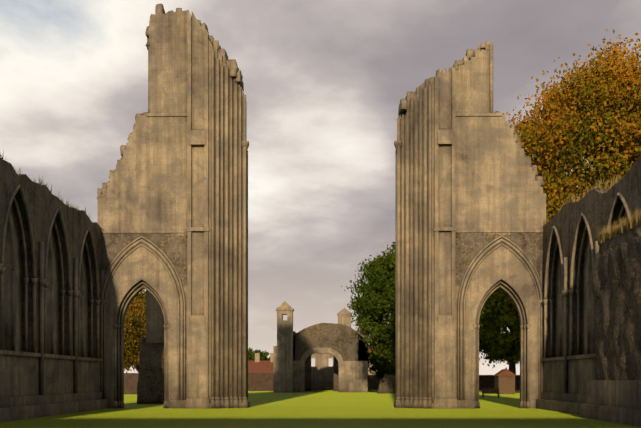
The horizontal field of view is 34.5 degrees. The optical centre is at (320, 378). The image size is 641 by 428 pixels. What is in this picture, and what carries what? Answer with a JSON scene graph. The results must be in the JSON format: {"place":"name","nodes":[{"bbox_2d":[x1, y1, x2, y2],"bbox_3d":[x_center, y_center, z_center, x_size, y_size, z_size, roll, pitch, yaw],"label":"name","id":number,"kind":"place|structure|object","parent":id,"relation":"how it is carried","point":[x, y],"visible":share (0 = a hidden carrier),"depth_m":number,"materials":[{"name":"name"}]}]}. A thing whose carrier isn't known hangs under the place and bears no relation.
{"place":"outdoors","nodes":[
{"label":"outdoors","id":0,"kind":"place"},
{"bbox_2d":[137,290,163,403],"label":"ruined wall","id":1,"kind":"structure","parent":0,"point":[150,386],"depth_m":72.76,"materials":[{"name":"stone"}]},
{"bbox_2d":[97,3,249,408],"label":"crossing pier","id":2,"kind":"structure","parent":0,"point":[172,207],"depth_m":61.54,"materials":[{"name":"stone"}]},
{"bbox_2d":[248,353,272,372],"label":"house","id":3,"kind":"structure","parent":0,"point":[257,365],"depth_m":192.55,"materials":[{"name":"tile"}]},
{"bbox_2d":[0,390,640,427],"bbox_3d":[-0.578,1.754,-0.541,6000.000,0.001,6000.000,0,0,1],"label":"lawn","id":4,"kind":"structure","parent":0,"point":[326,409],"depth_m":48.23,"materials":[{"name":"green plant"}]},
{"bbox_2d":[0,157,107,422],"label":"ruined side wall","id":5,"kind":"structure","parent":4,"relation":"on","point":[52,274],"depth_m":49.48,"materials":[{"name":"stone"}]},
{"bbox_2d":[124,289,145,372],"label":"tree","id":6,"kind":"object","parent":4,"relation":"on","point":[135,326],"visible":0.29,"depth_m":143.31,"materials":[{"name":"orange plant"}]},
{"bbox_2d":[248,347,269,360],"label":"tree","id":7,"kind":"object","parent":4,"relation":"on","point":[251,355],"visible":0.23,"depth_m":257.78,"materials":[{"name":"green plant"}]},
{"bbox_2d":[273,301,367,392],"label":"ruined chapel","id":8,"kind":"structure","parent":4,"relation":"on","point":[339,343],"depth_m":135.41,"materials":[{"name":"stone"}]},
{"bbox_2d":[124,373,519,393],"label":"boundary wall","id":9,"kind":"structure","parent":4,"relation":"on","point":[260,381],"depth_m":149.56,"materials":[{"name":"brown stone"}]},
{"bbox_2d":[368,347,394,378],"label":"tree","id":10,"kind":"object","parent":4,"relation":"on","point":[380,369],"visible":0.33,"depth_m":147.88,"materials":[{"name":"green plant"}]},
{"bbox_2d":[377,374,394,393],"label":"rubble stump","id":11,"kind":"object","parent":4,"relation":"on","point":[386,384],"visible":0.58,"depth_m":124.38,"materials":[{"name":"stone"}]},
{"bbox_2d":[341,242,494,367],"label":"tree","id":12,"kind":"object","parent":4,"relation":"on","point":[373,306],"visible":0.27,"depth_m":108.93,"materials":[{"name":"green plant"}]},
{"bbox_2d":[394,41,545,408],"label":"crossing pier","id":13,"kind":"structure","parent":4,"relation":"on","point":[470,207],"depth_m":61.34,"materials":[{"name":"stone"}]},
{"bbox_2d":[482,388,499,397],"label":"park bench","id":14,"kind":"object","parent":4,"relation":"on","point":[490,390],"visible":1,"depth_m":95.72,"materials":[{"name":"brown wood"}]},
{"bbox_2d":[479,288,519,389],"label":"tree","id":15,"kind":"object","parent":4,"relation":"on","point":[495,344],"visible":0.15,"depth_m":151.78,"materials":[{"name":"green plant"}]},
{"bbox_2d":[493,369,515,393],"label":"garden shed","id":16,"kind":"structure","parent":4,"relation":"on","point":[504,381],"depth_m":119.24,"materials":[{"name":"brown wood"}]},
{"bbox_2d":[505,29,640,223],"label":"tree","id":17,"kind":"object","parent":4,"relation":"on","point":[597,109],"visible":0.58,"depth_m":81.90,"materials":[{"name":"orange plant"}]},
{"bbox_2d":[535,155,640,426],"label":"ruined side wall","id":18,"kind":"structure","parent":4,"relation":"on","point":[591,358],"depth_m":48.02,"materials":[{"name":"stone"}]},
{"bbox_2d":[0,150,640,244],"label":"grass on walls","id":19,"kind":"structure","parent":18,"relation":"on","point":[631,222],"depth_m":44.93,"materials":[{"name":"green plant"}]},
{"bbox_2d":[0,0,640,374],"label":"sky","id":20,"kind":"structure","parent":0,"point":[325,82],"materials":[{"name":"grey"}]},
{"bbox_2d":[368,337,377,374],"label":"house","id":21,"kind":"structure","parent":0,"point":[369,351],"depth_m":184.38,"materials":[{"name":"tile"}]}
]}

